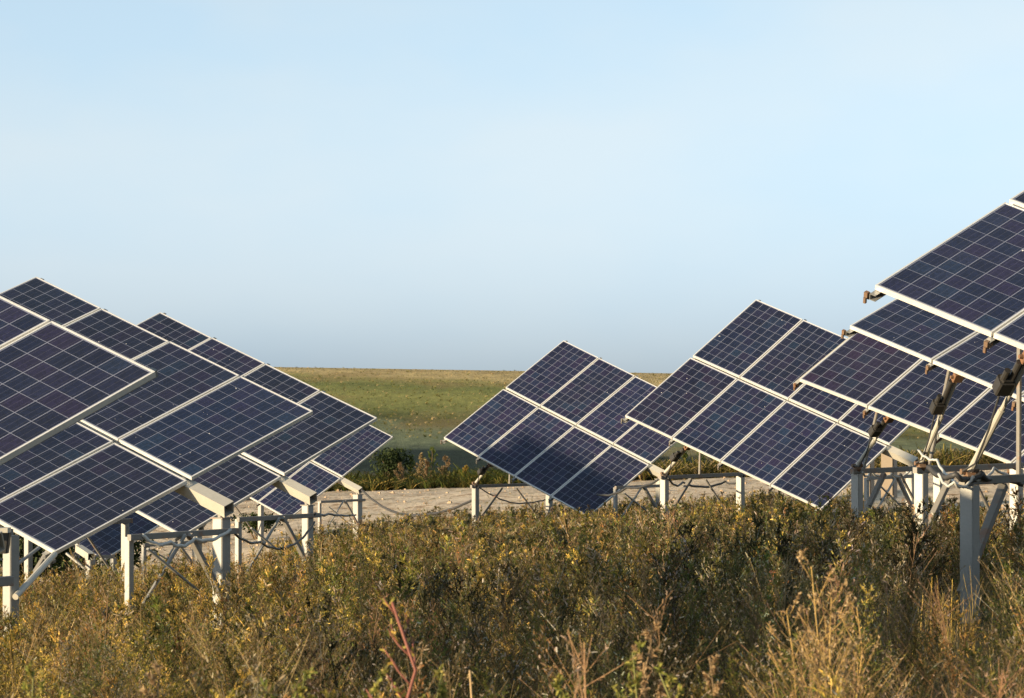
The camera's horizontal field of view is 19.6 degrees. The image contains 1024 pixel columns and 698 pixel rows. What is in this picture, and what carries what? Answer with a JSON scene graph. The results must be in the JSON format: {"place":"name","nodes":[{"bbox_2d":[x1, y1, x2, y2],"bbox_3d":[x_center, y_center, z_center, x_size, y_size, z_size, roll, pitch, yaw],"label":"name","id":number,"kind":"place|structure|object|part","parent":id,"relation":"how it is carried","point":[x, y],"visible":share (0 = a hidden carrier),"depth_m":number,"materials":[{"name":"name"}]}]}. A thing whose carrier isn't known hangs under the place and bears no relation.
{"place":"outdoors","nodes":[
{"label":"outdoors","id":0,"kind":"place"},
{"bbox_2d":[0,469,1023,594],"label":"dirt track","id":1,"kind":"structure","parent":0,"point":[414,502],"depth_m":81.02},
{"bbox_2d":[0,470,1023,579],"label":"stones","id":2,"kind":"object","parent":1,"relation":"on","point":[393,492],"visible":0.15,"depth_m":81.12,"materials":[{"name":"beige stone"}]},
{"bbox_2d":[0,476,1023,697],"bbox_3d":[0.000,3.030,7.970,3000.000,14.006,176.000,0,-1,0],"label":"ground","id":3,"kind":"structure","parent":0,"point":[958,601],"depth_m":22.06,"materials":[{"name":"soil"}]},
{"bbox_2d":[0,527,57,655],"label":"support frame","id":4,"kind":"object","parent":3,"relation":"on","point":[12,562],"visible":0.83,"depth_m":25.15,"materials":[{"name":"metal"}]},
{"bbox_2d":[21,661,47,697],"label":"leafy weed","id":5,"kind":"object","parent":3,"relation":"on","point":[41,689],"visible":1,"depth_m":8.28,"materials":[{"name":"green plant"}]},
{"bbox_2d":[0,524,83,597],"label":"shrub","id":6,"kind":"object","parent":3,"relation":"on","point":[37,555],"visible":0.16,"depth_m":51.89,"materials":[{"name":"green plant"}]},
{"bbox_2d":[14,532,120,592],"bbox_3d":[-8.238,3.920,53.856,2.149,1.483,2.348,0,-1,0],"label":"shrub","id":7,"kind":"object","parent":3,"relation":"on","point":[70,564],"visible":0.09,"depth_m":53.59,"materials":[{"name":"green plant"}]},
{"bbox_2d":[0,296,157,586],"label":"solar tracker","id":8,"kind":"object","parent":3,"relation":"on","point":[57,377],"visible":1,"depth_m":18.13,"materials":[{"name":"blue"}]},
{"bbox_2d":[66,545,116,585],"bbox_3d":[-6.806,3.850,47.821,0.556,1.385,1.121,0,-1,13],"label":"support frame","id":9,"kind":"object","parent":3,"relation":"on","point":[85,552],"visible":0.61,"depth_m":47.48,"materials":[{"name":"metal"}]},
{"bbox_2d":[1,512,206,583],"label":"solar tracker","id":10,"kind":"object","parent":3,"relation":"on","point":[106,540],"visible":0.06,"depth_m":49.52,"materials":[{"name":"blue"}]},
{"bbox_2d":[80,539,165,582],"bbox_3d":[-7.687,4.050,56.226,1.829,1.276,2.327,0,-1,-36],"label":"shrub","id":11,"kind":"object","parent":3,"relation":"on","point":[137,555],"visible":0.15,"depth_m":55.95,"materials":[{"name":"green plant"}]},
{"bbox_2d":[138,660,163,697],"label":"leafy weed","id":12,"kind":"object","parent":3,"relation":"on","point":[149,675],"visible":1,"depth_m":8.49,"materials":[{"name":"brown plant"}]},
{"bbox_2d":[0,277,312,635],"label":"solar tracker","id":13,"kind":"object","parent":3,"relation":"on","point":[182,421],"visible":0.75,"depth_m":28.56,"materials":[{"name":"blue"}]},
{"bbox_2d":[142,528,231,547],"bbox_3d":[-2.930,1.743,27.286,0.189,0.149,1.217,0,-1,36],"label":"cable","id":14,"kind":"object","parent":13,"relation":"attached to","point":[171,542],"visible":1,"depth_m":27.10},
{"bbox_2d":[234,521,314,549],"bbox_3d":[-2.619,2.011,32.117,0.201,0.583,8.601,0,-1,1],"label":"cable","id":15,"kind":"object","parent":13,"relation":"attached to","point":[273,547],"visible":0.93,"depth_m":33.22,"materials":[{"name":"black rubber"}]},
{"bbox_2d":[24,312,376,601],"bbox_3d":[-4.236,1.518,37.763,4.736,4.079,3.170,0,-1,37],"label":"solar tracker","id":16,"kind":"object","parent":3,"relation":"on","point":[328,424],"visible":0.34,"depth_m":37.21,"materials":[{"name":"blue"}]},
{"bbox_2d":[314,512,356,516],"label":"cable","id":17,"kind":"object","parent":16,"relation":"attached to","point":[327,514],"visible":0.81,"depth_m":52.29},
{"bbox_2d":[228,512,282,539],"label":"shrub","id":18,"kind":"object","parent":3,"relation":"on","point":[253,524],"visible":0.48,"depth_m":73.76,"materials":[{"name":"green plant"}]},
{"bbox_2d":[204,425,392,541],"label":"solar tracker","id":19,"kind":"object","parent":3,"relation":"on","point":[322,473],"visible":0.2,"depth_m":67.62,"materials":[{"name":"blue"}]},
{"bbox_2d":[361,489,471,516],"bbox_3d":[-1.888,3.318,63.531,0.374,0.637,7.520,0,-1,-21],"label":"cable","id":20,"kind":"object","parent":19,"relation":"attached to","point":[413,515],"visible":0.81,"depth_m":64.25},
{"bbox_2d":[296,667,317,697],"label":"leafy weed","id":21,"kind":"object","parent":3,"relation":"on","point":[303,689],"visible":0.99,"depth_m":7.99,"materials":[{"name":"green plant"}]},
{"bbox_2d":[361,664,390,697],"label":"leafy weed","id":22,"kind":"object","parent":3,"relation":"on","point":[374,690],"visible":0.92,"depth_m":8.08,"materials":[{"name":"green plant"}]},
{"bbox_2d":[365,597,417,697],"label":"red stemmed weed","id":23,"kind":"object","parent":3,"relation":"on","point":[410,652],"visible":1,"depth_m":7.60,"materials":[{"name":"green plant"}]},
{"bbox_2d":[393,462,405,479],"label":"tall weed","id":24,"kind":"object","parent":3,"relation":"on","point":[401,468],"visible":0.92,"depth_m":93.96,"materials":[{"name":"brown plant"}]},
{"bbox_2d":[413,452,424,476],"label":"tall weed","id":25,"kind":"object","parent":3,"relation":"on","point":[421,464],"visible":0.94,"depth_m":94.97,"materials":[{"name":"brown plant"}]},
{"bbox_2d":[422,459,430,481],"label":"tall weed","id":26,"kind":"object","parent":3,"relation":"on","point":[427,466],"visible":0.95,"depth_m":93.94,"materials":[{"name":"brown plant"}]},
{"bbox_2d":[419,664,448,697],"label":"leafy weed","id":27,"kind":"object","parent":3,"relation":"on","point":[442,690],"visible":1,"depth_m":8.19,"materials":[{"name":"green plant"}]},
{"bbox_2d":[438,456,450,474],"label":"tall weed","id":28,"kind":"object","parent":3,"relation":"on","point":[445,458],"visible":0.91,"depth_m":93.95,"materials":[{"name":"brown plant"}]},
{"bbox_2d":[462,465,468,471],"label":"tall weed","id":29,"kind":"object","parent":3,"relation":"on","point":[465,468],"visible":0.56,"depth_m":94.95,"materials":[{"name":"green plant"}]},
{"bbox_2d":[467,670,473,697],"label":"dry stalk","id":30,"kind":"object","parent":3,"relation":"on","point":[469,676],"visible":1,"depth_m":8.19,"materials":[{"name":"beige plant"}]},
{"bbox_2d":[0,480,1023,697],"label":"weeds","id":31,"kind":"object","parent":3,"relation":"on","point":[653,554],"visible":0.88,"depth_m":16.53,"materials":[{"name":"green plant"}]},
{"bbox_2d":[440,340,676,529],"bbox_3d":[1.239,1.867,57.320,4.661,4.125,2.817,-1,-1,44],"label":"solar tracker","id":32,"kind":"object","parent":3,"relation":"on","point":[550,426],"visible":0.83,"depth_m":57.35,"materials":[{"name":"blue"}]},
{"bbox_2d":[478,486,545,503],"bbox_3d":[0.158,2.884,58.704,0.591,0.411,2.714,0,-1,35],"label":"cable","id":33,"kind":"object","parent":32,"relation":"attached to","point":[509,501],"visible":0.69,"depth_m":58.94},
{"bbox_2d":[596,478,659,495],"bbox_3d":[2.023,2.407,51.976,0.047,0.555,6.070,0,-1,-9],"label":"cable","id":34,"kind":"object","parent":32,"relation":"attached to","point":[633,487],"visible":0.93,"depth_m":51.80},
{"bbox_2d":[551,673,568,697],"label":"leafy weed","id":35,"kind":"object","parent":3,"relation":"on","point":[560,679],"visible":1,"depth_m":8.19,"materials":[{"name":"green plant"}]},
{"bbox_2d":[611,639,645,697],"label":"leafy weed","id":36,"kind":"object","parent":3,"relation":"on","point":[636,685],"visible":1,"depth_m":8.39,"materials":[{"name":"green plant"}]},
{"bbox_2d":[630,620,666,697],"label":"leafy weed","id":37,"kind":"object","parent":3,"relation":"on","point":[646,634],"visible":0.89,"depth_m":8.87,"materials":[{"name":"green plant"}]},
{"bbox_2d":[654,661,684,697],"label":"leafy weed","id":38,"kind":"object","parent":3,"relation":"on","point":[669,679],"visible":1,"depth_m":8.30,"materials":[{"name":"green plant"}]},
{"bbox_2d":[691,654,725,697],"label":"leafy weed","id":39,"kind":"object","parent":3,"relation":"on","point":[708,679],"visible":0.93,"depth_m":8.58,"materials":[{"name":"brown plant"}]},
{"bbox_2d":[621,300,917,522],"bbox_3d":[4.505,1.244,47.606,4.858,4.192,2.812,0,-1,40],"label":"solar tracker","id":40,"kind":"object","parent":3,"relation":"on","point":[728,395],"visible":0.73,"depth_m":47.61,"materials":[{"name":"blue"}]},
{"bbox_2d":[667,474,744,487],"bbox_3d":[3.076,2.196,48.895,0.571,0.238,2.356,0,-1,38],"label":"cable","id":41,"kind":"object","parent":40,"relation":"hanging from","point":[699,486],"visible":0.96,"depth_m":49.42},
{"bbox_2d":[737,592,849,697],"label":"dry branching weed","id":42,"kind":"object","parent":3,"relation":"on","point":[796,601],"visible":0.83,"depth_m":8.98,"materials":[{"name":"beige plant"}]},
{"bbox_2d":[796,548,880,697],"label":"dry branching weed","id":43,"kind":"object","parent":3,"relation":"on","point":[801,555],"visible":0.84,"depth_m":9.20,"materials":[{"name":"beige plant"}]},
{"bbox_2d":[776,590,910,697],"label":"dry branching weed","id":44,"kind":"object","parent":3,"relation":"on","point":[852,624],"visible":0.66,"depth_m":9.41,"materials":[{"name":"beige plant"}]},
{"bbox_2d":[793,578,906,697],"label":"dry branching weed","id":45,"kind":"object","parent":3,"relation":"on","point":[831,612],"visible":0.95,"depth_m":8.68,"materials":[{"name":"beige plant"}]},
{"bbox_2d":[863,461,873,508],"bbox_3d":[6.241,2.499,51.971,0.178,1.418,0.356,0,-1,21],"label":"electrical cabinet","id":46,"kind":"object","parent":3,"relation":"on","point":[871,482],"visible":0.12,"depth_m":51.84,"materials":[{"name":"metal"}]},
{"bbox_3d":[6.187,2.246,51.821,0.118,0.719,0.032,0,-1,21],"label":"door","id":47,"kind":"part","parent":46,"relation":"part of","materials":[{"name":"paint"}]},
{"bbox_2d":[881,453,896,516],"bbox_3d":[6.727,2.508,52.971,0.258,1.426,0.362,0,-1,20],"label":"electrical cabinet","id":48,"kind":"object","parent":3,"relation":"on","point":[887,461],"visible":0.19,"depth_m":52.84,"materials":[{"name":"metal"}]},
{"bbox_3d":[6.673,2.244,52.821,0.193,0.707,0.032,0,-1,21],"label":"door","id":49,"kind":"part","parent":48,"relation":"part of","materials":[{"name":"paint"}]},
{"bbox_2d":[793,298,1023,528],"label":"solar tracker","id":50,"kind":"object","parent":3,"relation":"on","point":[889,382],"visible":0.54,"depth_m":35.39,"materials":[{"name":"blue"}]},
{"bbox_2d":[862,471,909,477],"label":"cable","id":51,"kind":"object","parent":50,"relation":"attached to","point":[874,474],"visible":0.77,"depth_m":37.22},
{"bbox_2d":[841,299,1023,574],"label":"solar tracker","id":52,"kind":"object","parent":3,"relation":"on","point":[934,340],"visible":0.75,"depth_m":29.45,"materials":[{"name":"blue"}]},
{"bbox_2d":[917,449,958,484],"bbox_3d":[3.728,1.027,25.888,0.074,0.119,8.241,0,-1,6],"label":"cable","id":53,"kind":"object","parent":52,"relation":"attached to","point":[936,460],"visible":0.67,"depth_m":26.76,"materials":[{"name":"white plastic"}]},
{"bbox_2d":[863,190,1023,622],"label":"solar tracker","id":54,"kind":"object","parent":3,"relation":"on","point":[971,276],"visible":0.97,"depth_m":21.54,"materials":[{"name":"blue"}]},
{"bbox_2d":[937,467,1008,487],"bbox_3d":[3.624,0.945,22.132,0.266,0.135,1.919,0,-1,34],"label":"cable","id":55,"kind":"object","parent":54,"relation":"attached to","point":[969,481],"visible":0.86,"depth_m":21.49,"materials":[{"name":"white plastic"}]},
{"bbox_2d":[926,465,1023,486],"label":"cable","id":56,"kind":"object","parent":54,"relation":"on","point":[959,477],"visible":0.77,"depth_m":21.55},
{"bbox_2d":[0,0,1023,372],"label":"sky","id":57,"kind":"structure","parent":0,"point":[377,184],"materials":[{"name":"blue"}]},
{"bbox_2d":[275,367,975,477],"bbox_3d":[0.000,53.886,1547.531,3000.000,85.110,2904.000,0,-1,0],"label":"hillside","id":58,"kind":"structure","parent":0,"point":[457,455],"depth_m":457.40,"materials":[{"name":"green plant"}]},
{"bbox_2d":[369,447,415,476],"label":"shrub","id":59,"kind":"object","parent":58,"relation":"on","point":[392,460],"visible":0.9,"depth_m":96.93,"materials":[{"name":"green plant"}]},
{"bbox_2d":[408,455,414,475],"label":"tall weed","id":60,"kind":"object","parent":58,"relation":"on","point":[411,465],"visible":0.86,"depth_m":97.91,"materials":[{"name":"green plant"}]},
{"bbox_2d":[423,446,438,475],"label":"tall weed","id":61,"kind":"object","parent":58,"relation":"on","point":[433,452],"visible":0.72,"depth_m":96.96,"materials":[{"name":"green plant"}]},
{"bbox_2d":[274,367,927,439],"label":"hillside scrub","id":62,"kind":"object","parent":58,"relation":"on","point":[411,413],"visible":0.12,"depth_m":491.57,"materials":[{"name":"green plant"}]},
{"bbox_2d":[677,451,689,464],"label":"tall weed","id":63,"kind":"object","parent":58,"relation":"on","point":[685,454],"visible":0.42,"depth_m":98.92,"materials":[{"name":"brown plant"}]},
{"bbox_2d":[325,442,1004,491],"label":"roadside grass","id":64,"kind":"structure","parent":0,"point":[452,479],"depth_m":91.64,"materials":[{"name":"green plant"}]}
]}

